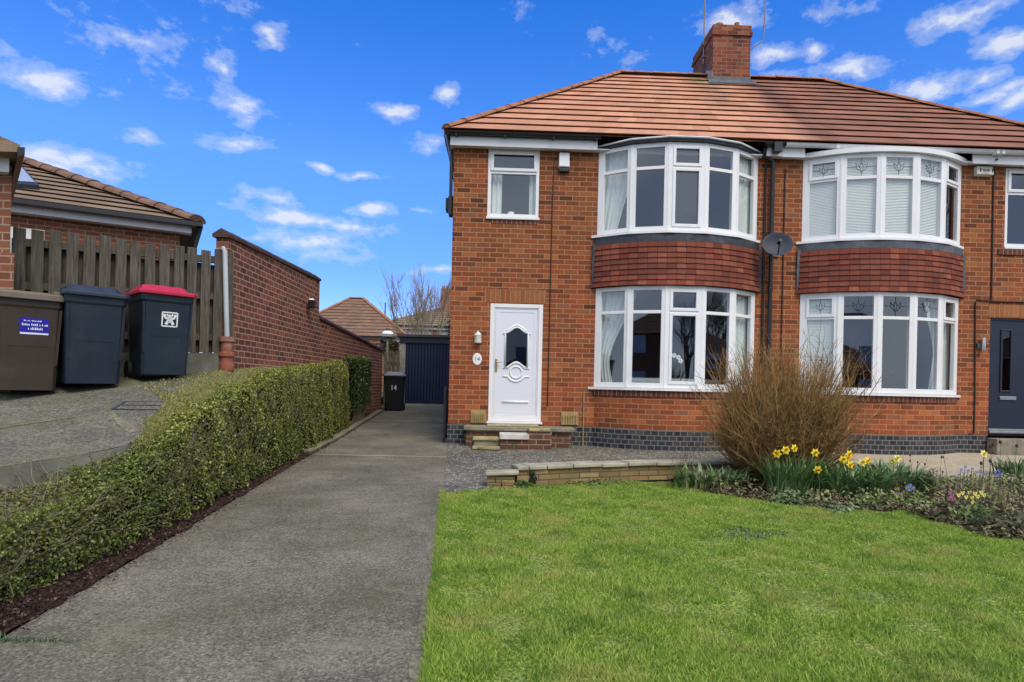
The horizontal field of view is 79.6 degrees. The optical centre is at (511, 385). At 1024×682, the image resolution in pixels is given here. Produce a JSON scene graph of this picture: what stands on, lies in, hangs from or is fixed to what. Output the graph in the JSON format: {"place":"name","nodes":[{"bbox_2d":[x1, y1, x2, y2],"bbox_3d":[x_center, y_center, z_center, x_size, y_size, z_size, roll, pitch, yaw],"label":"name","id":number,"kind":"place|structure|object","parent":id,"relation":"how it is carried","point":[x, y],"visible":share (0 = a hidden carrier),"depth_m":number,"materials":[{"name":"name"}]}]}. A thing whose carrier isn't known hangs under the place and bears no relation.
{"place":"outdoors","nodes":[
{"label":"outdoors","id":0,"kind":"place"},
{"bbox_2d":[0,480,122,588],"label":"earth bank","id":1,"kind":"structure","parent":0,"point":[43,550],"depth_m":4.07,"materials":[{"name":"plant"}]},
{"bbox_2d":[0,371,382,466],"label":"neighbour driveway","id":2,"kind":"structure","parent":0,"point":[46,440],"depth_m":5.51,"materials":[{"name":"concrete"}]},
{"bbox_2d":[0,136,24,391],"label":"neighbour wing","id":3,"kind":"structure","parent":2,"relation":"on","point":[12,154],"depth_m":6.12,"materials":[{"name":"brick"}]},
{"bbox_2d":[0,289,64,390],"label":"wheelie bin","id":4,"kind":"object","parent":2,"relation":"on","point":[30,326],"visible":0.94,"depth_m":5.89,"materials":[{"name":"plastic"}]},
{"bbox_2d":[0,444,135,491],"bbox_3d":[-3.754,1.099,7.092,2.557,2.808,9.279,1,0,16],"label":"neighbour driveway edge","id":5,"kind":"object","parent":2,"relation":"attached to","point":[8,475],"visible":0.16,"depth_m":4.47,"materials":[{"name":"concrete"}]},
{"bbox_2d":[0,409,138,432],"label":"concrete joint","id":6,"kind":"object","parent":2,"relation":"on","point":[126,426],"visible":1,"depth_m":5.39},
{"bbox_2d":[56,284,130,386],"bbox_3d":[-4.394,-0.492,6.383,0.755,1.033,0.583,1,0,44],"label":"wheelie bin","id":7,"kind":"object","parent":2,"relation":"on","point":[91,334],"visible":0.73,"depth_m":6.17,"materials":[{"name":"plastic"}]},
{"bbox_2d":[10,156,205,260],"bbox_3d":[-12.102,-2.683,12.408,10.326,4.936,8.153,1,0,-28],"label":"neighbour bungalow","id":8,"kind":"object","parent":2,"relation":"on","point":[47,198],"visible":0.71,"depth_m":11.01,"materials":[{"name":"tile"}]},
{"bbox_2d":[10,227,44,252],"bbox_3d":[-8.912,-2.383,9.918,2.203,0.530,0.099,1,0,-28],"label":"window","id":9,"kind":"structure","parent":8,"relation":"in","point":[28,231],"depth_m":10.29,"materials":[{"name":"white plastic"}]},
{"bbox_2d":[12,227,233,375],"bbox_3d":[-4.412,-0.827,7.159,2.216,1.871,0.190,1,0,-43],"label":"timber fence","id":10,"kind":"object","parent":2,"relation":"on","point":[54,263],"visible":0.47,"depth_m":7.11,"materials":[{"name":"wood"}]},
{"bbox_2d":[112,401,164,409],"bbox_3d":[-3.514,0.190,5.856,0.471,0.073,0.229,1,0,-2],"label":"manhole cover","id":11,"kind":"object","parent":2,"relation":"on","point":[148,405],"visible":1,"depth_m":5.86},
{"bbox_2d":[124,284,196,377],"bbox_3d":[-3.945,-0.583,6.866,0.743,1.016,0.574,1,0,44],"label":"wheelie bin","id":12,"kind":"object","parent":2,"relation":"on","point":[160,319],"visible":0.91,"depth_m":6.66,"materials":[{"name":"plastic"}]},
{"bbox_2d":[119,366,281,453],"bbox_3d":[-3.971,0.117,7.365,1.550,0.850,5.111,1,0,-6],"label":"moss","id":13,"kind":"object","parent":2,"relation":"on","point":[166,397],"visible":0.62,"depth_m":6.23,"materials":[{"name":"plant"}]},
{"bbox_2d":[219,246,235,371],"bbox_3d":[-3.592,-0.957,7.756,0.208,1.600,0.193,1,0,-2],"label":"vent pipe","id":14,"kind":"object","parent":2,"relation":"on","point":[226,352],"visible":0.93,"depth_m":7.73,"materials":[{"name":"plastic"}]},
{"bbox_2d":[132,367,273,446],"bbox_3d":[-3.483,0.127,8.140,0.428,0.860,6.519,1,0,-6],"label":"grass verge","id":15,"kind":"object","parent":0,"point":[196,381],"depth_m":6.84,"materials":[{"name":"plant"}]},
{"bbox_2d":[0,403,447,681],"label":"driveway","id":16,"kind":"structure","parent":0,"point":[314,568],"depth_m":3.64,"materials":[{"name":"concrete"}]},
{"bbox_2d":[0,631,83,642],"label":"drive weed","id":17,"kind":"object","parent":16,"relation":"on","point":[25,638],"visible":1,"depth_m":2.90,"materials":[{"name":"green plant"}]},
{"bbox_2d":[312,420,446,457],"bbox_3d":[-2.149,0.942,11.772,2.193,0.215,5.327,1,0,-2],"label":"driveway joint","id":18,"kind":"object","parent":16,"relation":"on","point":[384,455],"visible":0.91,"depth_m":9.21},
{"bbox_2d":[383,372,406,409],"bbox_3d":[-3.234,0.162,16.971,0.604,1.070,0.782,1,0,-8],"label":"wheelie bin","id":19,"kind":"object","parent":16,"relation":"on","point":[394,388],"visible":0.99,"depth_m":16.68,"materials":[{"name":"plastic"}]},
{"bbox_2d":[409,487,444,681],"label":"lawn edging","id":20,"kind":"object","parent":16,"relation":"on","point":[417,652],"visible":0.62,"depth_m":3.25,"materials":[{"name":"concrete"}]},
{"bbox_2d":[412,489,447,681],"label":"edge grass","id":21,"kind":"structure","parent":20,"relation":"on","point":[430,623],"depth_m":3.46,"materials":[{"name":"plant"}]},
{"bbox_2d":[0,392,1004,637],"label":"ground","id":22,"kind":"structure","parent":0,"point":[165,539],"depth_m":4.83,"materials":[{"name":"soil"}]},
{"bbox_2d":[0,443,331,642],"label":"fallen leaves","id":23,"kind":"object","parent":22,"relation":"on","point":[5,624],"visible":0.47,"depth_m":3.86,"materials":[{"name":"brown plant"}]},
{"bbox_2d":[0,359,351,601],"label":"hedge","id":24,"kind":"object","parent":22,"relation":"on","point":[229,438],"visible":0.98,"depth_m":5.16,"materials":[{"name":"green plant"}]},
{"bbox_2d":[212,228,383,419],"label":"boundary wall","id":25,"kind":"structure","parent":22,"relation":"on","point":[277,322],"depth_m":9.62,"materials":[{"name":"brick"}]},
{"bbox_2d":[307,298,315,308],"bbox_3d":[-3.564,-1.456,10.926,0.172,0.181,0.157,1,0,-2],"label":"bulkhead lamp","id":26,"kind":"object","parent":25,"relation":"attached to","point":[311,302],"visible":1,"depth_m":10.85,"materials":[{"name":"black plastic"}]},
{"bbox_2d":[304,409,382,454],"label":"driveway kerb","id":27,"kind":"structure","parent":22,"relation":"on","point":[343,432],"depth_m":11.80,"materials":[{"name":"concrete"}]},
{"bbox_2d":[319,297,407,391],"bbox_3d":[-8.210,-2.088,32.252,6.463,5.122,5.727,1,0,-2],"label":"bungalow","id":28,"kind":"object","parent":22,"relation":"on","point":[362,317],"visible":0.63,"depth_m":30.65,"materials":[{"name":"tile"}]},
{"bbox_2d":[364,338,383,347],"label":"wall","id":29,"kind":"structure","parent":22,"relation":"on","point":[377,341],"depth_m":16.92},
{"bbox_2d":[382,328,393,371],"bbox_3d":[-3.985,-0.628,19.590,0.400,2.394,0.400,1,0,-2],"label":"globe lamp","id":30,"kind":"object","parent":22,"relation":"on","point":[387,333],"visible":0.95,"depth_m":19.55,"materials":[{"name":"white glass"}]},
{"bbox_2d":[382,337,398,357],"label":"climbing shrub","id":31,"kind":"object","parent":22,"relation":"on","point":[394,347],"visible":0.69,"depth_m":19.72,"materials":[{"name":"green plant"}]},
{"bbox_2d":[383,351,399,403],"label":"garden gate","id":32,"kind":"structure","parent":22,"relation":"on","point":[389,363],"depth_m":19.20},
{"bbox_2d":[374,263,450,341],"bbox_3d":[-3.918,-2.460,25.235,3.471,5.698,3.101,1,0,-42],"label":"bare tree","id":33,"kind":"object","parent":22,"relation":"on","point":[424,302],"visible":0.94,"depth_m":25.39,"materials":[{"name":"brown plant"}]},
{"bbox_2d":[393,286,450,334],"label":"house","id":34,"kind":"structure","parent":22,"relation":"on","point":[433,331],"depth_m":42.17,"materials":[{"name":"brick"}]},
{"bbox_2d":[397,334,449,403],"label":"garage","id":35,"kind":"structure","parent":22,"relation":"on","point":[424,359],"depth_m":19.55,"materials":[{"name":"concrete"}]},
{"bbox_2d":[405,343,449,403],"bbox_3d":[-1.910,-0.366,19.564,2.933,1.900,0.085,1,0,-2],"label":"garage door","id":36,"kind":"structure","parent":35,"relation":"in","point":[427,365],"depth_m":19.56,"materials":[{"name":"blue metal"}]},
{"bbox_2d":[511,458,878,485],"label":"garden wall","id":37,"kind":"structure","parent":22,"relation":"on","point":[563,473],"depth_m":7.52,"materials":[{"name":"stone"}]},
{"bbox_2d":[529,470,536,484],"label":"ivy sprig","id":38,"kind":"object","parent":37,"relation":"attached to","point":[533,477],"visible":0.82,"depth_m":7.12,"materials":[{"name":"green plant"}]},
{"bbox_2d":[423,480,1023,681],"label":"lawn turf","id":39,"kind":"structure","parent":22,"relation":"on","point":[730,610],"depth_m":3.64,"materials":[{"name":"plant"}]},
{"bbox_2d":[512,480,533,487],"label":"creeping plant","id":40,"kind":"object","parent":39,"relation":"on","point":[522,483],"visible":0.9,"depth_m":6.93,"materials":[{"name":"green plant"}]},
{"bbox_2d":[707,526,795,540],"bbox_3d":[1.958,1.240,5.148,0.859,0.086,0.523,1,0,-2],"label":"weed patch","id":41,"kind":"object","parent":39,"relation":"on","point":[751,537],"visible":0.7,"depth_m":5.07,"materials":[{"name":"green plant"}]},
{"bbox_2d":[442,22,1023,454],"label":"semi detached house","id":42,"kind":"structure","parent":22,"relation":"on","point":[682,256],"depth_m":11.03,"materials":[{"name":"brick"}]},
{"bbox_2d":[443,386,448,442],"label":"side gate","id":43,"kind":"structure","parent":42,"relation":"attached to","point":[446,403],"depth_m":10.96,"materials":[{"name":"black metal"}]},
{"bbox_2d":[473,353,481,364],"bbox_3d":[-0.622,-0.469,10.975,0.164,0.216,0.019,1,0,-2],"label":"house plaque","id":44,"kind":"object","parent":42,"relation":"attached to","point":[477,358],"visible":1,"depth_m":10.97,"materials":[{"name":"white ceramic"}]},
{"bbox_2d":[474,331,481,342],"bbox_3d":[-0.605,-0.869,10.931,0.132,0.230,0.132,1,0,-2],"label":"wall lantern","id":45,"kind":"object","parent":42,"relation":"attached to","point":[477,338],"depth_m":10.88,"materials":[{"name":"glass"}]},
{"bbox_2d":[490,174,501,213],"bbox_3d":[-0.292,-3.487,11.154,0.220,0.920,0.044,1,0,-2],"label":"curtain","id":46,"kind":"object","parent":42,"relation":"attached to","point":[496,194],"visible":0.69,"depth_m":11.15,"materials":[{"name":"fabric"}]},
{"bbox_2d":[486,149,539,220],"bbox_3d":[0.027,-3.598,11.023,0.955,1.265,0.110,1,0,-2],"label":"window","id":47,"kind":"structure","parent":42,"relation":"in","point":[491,170],"depth_m":11.00,"materials":[{"name":"white plastic"}]},
{"bbox_2d":[486,303,542,423],"bbox_3d":[0.064,-0.386,11.019,0.995,2.145,0.135,1,0,-2],"label":"front door","id":48,"kind":"structure","parent":42,"relation":"in","point":[515,388],"depth_m":11.03,"materials":[{"name":"white plastic"}]},
{"bbox_2d":[529,176,535,214],"bbox_3d":[0.378,-3.472,11.174,0.130,0.920,0.044,1,0,-2],"label":"curtain","id":49,"kind":"object","parent":42,"relation":"attached to","point":[532,189],"visible":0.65,"depth_m":11.18,"materials":[{"name":"fabric"}]},
{"bbox_2d":[558,152,569,172],"bbox_3d":[0.933,-3.985,10.984,0.195,0.340,0.087,1,0,-2],"label":"alarm box","id":50,"kind":"object","parent":42,"relation":"attached to","point":[564,163],"visible":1,"depth_m":10.95,"materials":[{"name":"white plastic"}]},
{"bbox_2d":[601,291,636,381],"bbox_3d":[1.854,-0.848,11.037,0.755,1.700,0.044,1,0,24],"label":"curtain","id":51,"kind":"object","parent":42,"relation":"attached to","point":[612,324],"visible":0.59,"depth_m":11.08,"materials":[{"name":"fabric"}]},
{"bbox_2d":[604,150,637,229],"bbox_3d":[1.892,-3.438,11.036,0.719,1.480,0.044,1,0,25],"label":"curtain","id":52,"kind":"object","parent":42,"relation":"attached to","point":[615,191],"visible":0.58,"depth_m":11.05,"materials":[{"name":"fabric"}]},
{"bbox_2d":[588,285,754,391],"bbox_3d":[2.924,-0.806,10.825,3.070,1.815,0.642,1,0,-2],"label":"bay window","id":53,"kind":"structure","parent":42,"relation":"in","point":[667,311],"depth_m":10.68,"materials":[{"name":"white plastic"}]},
{"bbox_2d":[630,377,720,388],"bbox_3d":[3.040,0.289,11.971,1.800,0.840,0.850,1,0,-2],"label":"sofa","id":54,"kind":"object","parent":42,"relation":"in","point":[645,380],"visible":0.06,"depth_m":11.55,"materials":[{"name":"fabric"}]},
{"bbox_2d":[591,142,759,242],"bbox_3d":[2.983,-3.396,10.825,3.070,1.575,0.642,1,0,-2],"label":"bay window","id":55,"kind":"structure","parent":42,"relation":"in","point":[670,167],"depth_m":10.70,"materials":[{"name":"white plastic"}]},
{"bbox_2d":[701,0,705,63],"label":"aerial mast","id":56,"kind":"object","parent":42,"relation":"attached to","point":[703,57],"visible":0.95,"depth_m":14.88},
{"bbox_2d":[735,295,747,384],"bbox_3d":[4.121,-0.797,11.104,0.581,1.700,0.044,1,0,-36],"label":"curtain","id":57,"kind":"object","parent":42,"relation":"attached to","point":[741,308],"visible":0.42,"depth_m":11.12,"materials":[{"name":"fabric"}]},
{"bbox_2d":[738,156,750,233],"bbox_3d":[4.200,-3.386,11.105,0.548,1.480,0.044,1,0,-38],"label":"curtain","id":58,"kind":"object","parent":42,"relation":"attached to","point":[744,202],"visible":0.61,"depth_m":11.12,"materials":[{"name":"fabric"}]},
{"bbox_2d":[750,0,765,49],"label":"aerial mast","id":59,"kind":"object","parent":42,"relation":"attached to","point":[763,27],"visible":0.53,"depth_m":14.67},
{"bbox_2d":[762,232,792,256],"bbox_3d":[4.690,-2.476,10.833,0.631,0.431,0.466,1,0,-37],"label":"satellite dish","id":60,"kind":"object","parent":42,"relation":"attached to","point":[776,244],"visible":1,"depth_m":10.78,"materials":[{"name":"grey metal"}]},
{"bbox_2d":[805,299,832,385],"bbox_3d":[5.485,-0.759,11.082,0.531,1.646,0.012,1,0,28],"label":"venetian blind","id":61,"kind":"object","parent":42,"relation":"attached to","point":[827,328],"visible":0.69,"depth_m":11.05,"materials":[{"name":"plastic"}]},
{"bbox_2d":[809,163,835,236],"bbox_3d":[5.544,-3.333,11.082,0.531,1.376,0.012,1,0,28],"label":"venetian blind","id":62,"kind":"object","parent":42,"relation":"attached to","point":[824,216],"visible":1,"depth_m":11.05,"materials":[{"name":"plastic"}]},
{"bbox_2d":[846,158,875,233],"bbox_3d":[6.130,-3.320,10.859,0.531,1.376,0.012,1,0,13],"label":"venetian blind","id":63,"kind":"object","parent":42,"relation":"attached to","point":[857,221],"visible":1,"depth_m":10.85,"materials":[{"name":"plastic"}]},
{"bbox_2d":[799,292,960,396],"bbox_3d":[6.671,-0.721,10.960,3.110,1.815,0.598,1,0,-2],"label":"bay window","id":64,"kind":"structure","parent":42,"relation":"in","point":[837,314],"depth_m":10.85,"materials":[{"name":"white plastic"}]},
{"bbox_2d":[796,152,963,248],"bbox_3d":[6.729,-3.291,10.960,3.110,1.535,0.598,1,0,-2],"label":"bay window","id":65,"kind":"structure","parent":42,"relation":"in","point":[943,181],"depth_m":10.85,"materials":[{"name":"white plastic"}]},
{"bbox_2d":[885,158,910,233],"bbox_3d":[6.754,-3.306,10.796,0.531,1.376,0.012,1,0,-2],"label":"venetian blind","id":66,"kind":"object","parent":42,"relation":"attached to","point":[901,221],"visible":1,"depth_m":10.80,"materials":[{"name":"plastic"}]},
{"bbox_2d":[919,160,937,235],"bbox_3d":[7.374,-3.292,10.896,0.531,1.376,0.012,1,0,-17],"label":"venetian blind","id":67,"kind":"object","parent":42,"relation":"attached to","point":[928,210],"visible":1,"depth_m":10.90,"materials":[{"name":"plastic"}]},
{"bbox_2d":[925,302,949,389],"bbox_3d":[7.720,-0.675,11.168,0.862,1.620,0.044,1,0,-30],"label":"curtain","id":68,"kind":"object","parent":42,"relation":"attached to","point":[946,340],"visible":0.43,"depth_m":11.29,"materials":[{"name":"fabric"}]},
{"bbox_2d":[976,338,985,350],"bbox_3d":[8.558,-0.746,11.218,0.154,0.240,0.075,1,0,23],"label":"wall light","id":69,"kind":"object","parent":42,"relation":"attached to","point":[982,345],"visible":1,"depth_m":11.18,"materials":[{"name":"metal"}]},
{"bbox_2d":[974,166,993,176],"bbox_3d":[8.612,-3.905,11.211,0.320,0.172,0.090,1,0,-2],"label":"alarm box","id":70,"kind":"object","parent":42,"relation":"attached to","point":[983,171],"visible":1,"depth_m":11.18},
{"bbox_2d":[987,318,1023,435],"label":"front door","id":71,"kind":"structure","parent":42,"relation":"in","point":[1006,358],"depth_m":11.32,"materials":[{"name":"blue paint"}]},
{"bbox_2d":[1003,168,1023,248],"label":"window","id":72,"kind":"structure","parent":42,"relation":"in","point":[1008,192],"depth_m":11.28,"materials":[{"name":"white plastic"}]},
{"bbox_2d":[671,478,1023,538],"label":"flower bed","id":73,"kind":"object","parent":22,"relation":"on","point":[939,506],"visible":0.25,"depth_m":6.68,"materials":[{"name":"soil"}]},
{"bbox_2d":[670,431,699,480],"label":"dry stems","id":74,"kind":"object","parent":73,"relation":"on","point":[680,463],"visible":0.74,"depth_m":7.63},
{"bbox_2d":[660,461,756,489],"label":"daffodil leaves","id":75,"kind":"object","parent":73,"relation":"on","point":[691,480],"visible":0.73,"depth_m":7.08,"materials":[{"name":"green plant"}]},
{"bbox_2d":[683,468,748,490],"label":"dry stems","id":76,"kind":"object","parent":73,"relation":"on","point":[718,473],"visible":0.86,"depth_m":6.99,"materials":[{"name":"plant"}]},
{"bbox_2d":[683,315,896,486],"bbox_3d":[3.303,0.187,7.553,2.327,2.136,2.287,1,0,-2],"label":"bare bush","id":77,"kind":"object","parent":73,"relation":"on","point":[806,417],"visible":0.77,"depth_m":7.16,"materials":[{"name":"plant"}]},
{"bbox_2d":[741,449,839,497],"bbox_3d":[3.090,0.963,6.805,1.082,0.540,0.934,1,0,-2],"label":"daffodil","id":78,"kind":"object","parent":73,"relation":"on","point":[803,479],"depth_m":6.68,"materials":[{"name":"plant"}]},
{"bbox_2d":[769,489,812,504],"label":"sedum plant","id":79,"kind":"object","parent":73,"relation":"on","point":[792,499],"visible":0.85,"depth_m":6.36,"materials":[{"name":"green plant"}]},
{"bbox_2d":[810,449,819,495],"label":"daffodil","id":80,"kind":"object","parent":73,"relation":"on","point":[816,453],"visible":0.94,"depth_m":6.65,"materials":[{"name":"yellow plant"}]},
{"bbox_2d":[818,502,863,513],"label":"sedum plant","id":81,"kind":"object","parent":73,"relation":"on","point":[851,508],"visible":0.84,"depth_m":6.10,"materials":[{"name":"green plant"}]},
{"bbox_2d":[666,476,1023,541],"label":"plant litter","id":82,"kind":"object","parent":73,"relation":"on","point":[922,512],"visible":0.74,"depth_m":6.15,"materials":[{"name":"brown plant"}]},
{"bbox_2d":[781,446,910,499],"bbox_3d":[3.680,0.959,6.793,1.566,0.574,1.159,1,0,-2],"label":"daffodil","id":83,"kind":"object","parent":73,"relation":"on","point":[834,479],"depth_m":6.63,"materials":[{"name":"plant"}]},
{"bbox_2d":[697,468,1023,537],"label":"ground cover","id":84,"kind":"object","parent":73,"relation":"on","point":[994,492],"visible":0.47,"depth_m":6.58,"materials":[{"name":"green plant"}]},
{"bbox_2d":[853,491,890,506],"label":"primrose plant","id":85,"kind":"object","parent":73,"relation":"on","point":[872,499],"visible":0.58,"depth_m":6.36,"materials":[{"name":"green plant"}]},
{"bbox_2d":[841,456,958,493],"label":"daffodil leaves","id":86,"kind":"object","parent":73,"relation":"on","point":[920,473],"visible":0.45,"depth_m":7.12,"materials":[{"name":"green plant"}]},
{"bbox_2d":[885,467,937,495],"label":"dry stems","id":87,"kind":"object","parent":73,"relation":"on","point":[931,475],"visible":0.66,"depth_m":6.97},
{"bbox_2d":[884,492,939,508],"bbox_3d":[4.207,1.213,6.490,0.589,0.185,0.391,1,0,-30],"label":"leafy plant","id":88,"kind":"object","parent":73,"relation":"on","point":[915,499],"visible":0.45,"depth_m":6.44,"materials":[{"name":"green plant"}]},
{"bbox_2d":[908,452,947,494],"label":"dry stems","id":89,"kind":"object","parent":73,"relation":"on","point":[923,470],"visible":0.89,"depth_m":7.06,"materials":[{"name":"brown plant"}]},
{"bbox_2d":[928,505,964,522],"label":"hellebore plant","id":90,"kind":"object","parent":73,"relation":"on","point":[935,511],"visible":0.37,"depth_m":5.77,"materials":[{"name":"green plant"}]},
{"bbox_2d":[947,491,954,507],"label":"pink flower","id":91,"kind":"object","parent":73,"relation":"on","point":[951,496],"visible":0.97,"depth_m":6.33,"materials":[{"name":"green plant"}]},
{"bbox_2d":[931,475,999,488],"bbox_3d":[5.629,1.221,7.811,1.008,0.148,0.730,1,0,-2],"label":"leafy plant","id":92,"kind":"object","parent":73,"relation":"on","point":[959,480],"visible":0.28,"depth_m":7.68,"materials":[{"name":"green plant"}]},
{"bbox_2d":[956,491,985,506],"bbox_3d":[4.779,1.183,6.400,0.316,0.180,0.038,1,0,-2],"label":"primrose","id":93,"kind":"object","parent":73,"relation":"on","point":[974,493],"visible":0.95,"depth_m":6.39,"materials":[{"name":"yellow plant"}]},
{"bbox_2d":[957,465,984,493],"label":"bluebell","id":94,"kind":"object","parent":73,"relation":"on","point":[964,472],"visible":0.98,"depth_m":7.17,"materials":[{"name":"blue plant"}]},
{"bbox_2d":[935,471,1010,502],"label":"dry stems","id":95,"kind":"object","parent":73,"relation":"on","point":[973,487],"visible":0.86,"depth_m":6.70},
{"bbox_2d":[946,503,1004,522],"bbox_3d":[4.334,1.213,5.707,0.569,0.236,0.357,1,0,-2],"label":"hellebore plant","id":96,"kind":"object","parent":73,"relation":"on","point":[973,509],"visible":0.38,"depth_m":5.70,"materials":[{"name":"green plant"}]},
{"bbox_2d":[966,510,1023,535],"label":"hellebore plant","id":97,"kind":"object","parent":73,"relation":"on","point":[991,519],"visible":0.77,"depth_m":5.38,"materials":[{"name":"green plant"}]},
{"bbox_2d":[969,471,1023,511],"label":"dry stems","id":98,"kind":"object","parent":73,"relation":"on","point":[1019,479],"visible":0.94,"depth_m":6.09,"materials":[{"name":"brown plant"}]},
{"bbox_2d":[980,436,1018,500],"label":"dry stems","id":99,"kind":"object","parent":73,"relation":"on","point":[991,457],"visible":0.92,"depth_m":6.79,"materials":[{"name":"brown plant"}]},
{"bbox_2d":[978,475,1023,489],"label":"leafy plant","id":100,"kind":"object","parent":73,"relation":"on","point":[1005,476],"visible":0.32,"depth_m":7.64,"materials":[{"name":"green plant"}]},
{"bbox_2d":[987,451,1023,476],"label":"daffodil leaves","id":101,"kind":"object","parent":73,"relation":"on","point":[1019,467],"visible":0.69,"depth_m":8.59,"materials":[{"name":"green plant"}]},
{"bbox_2d":[0,0,1023,352],"label":"sky","id":102,"kind":"structure","parent":0,"point":[310,133],"materials":[{"name":"blue"}]},
{"bbox_2d":[443,443,730,492],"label":"front path","id":103,"kind":"structure","parent":0,"point":[466,467],"depth_m":9.46,"materials":[{"name":"gravel"}]},
{"bbox_2d":[485,469,518,487],"bbox_3d":[-0.113,1.074,7.029,0.380,0.218,0.220,1,0,2],"label":"stone block stack","id":104,"kind":"object","parent":103,"relation":"on","point":[505,477],"visible":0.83,"depth_m":6.95,"materials":[{"name":"stone"}]},
{"bbox_2d":[464,424,574,450],"bbox_3d":[0.126,0.952,10.527,1.920,0.522,0.936,1,0,-2],"label":"front doorstep","id":105,"kind":"object","parent":103,"relation":"on","point":[497,437],"visible":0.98,"depth_m":10.31,"materials":[{"name":"stone"}]},
{"bbox_2d":[566,477,639,486],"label":"creeping plant","id":106,"kind":"object","parent":103,"relation":"on","point":[591,482],"visible":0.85,"depth_m":7.25,"materials":[{"name":"green plant"}]},
{"bbox_2d":[830,453,1023,480],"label":"neighbour path","id":107,"kind":"structure","parent":0,"point":[954,463],"depth_m":10.00,"materials":[{"name":"concrete"}]},
{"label":"wall foot soil","id":108,"kind":"structure","parent":0,"visible":0},
{"bbox_2d":[342,355,372,423],"bbox_3d":[-3.525,0.075,13.871,0.462,1.526,1.600,1,0,-2],"label":"privet bush","id":109,"kind":"object","parent":108,"relation":"on","point":[360,376],"visible":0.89,"depth_m":13.44,"materials":[{"name":"green plant"}]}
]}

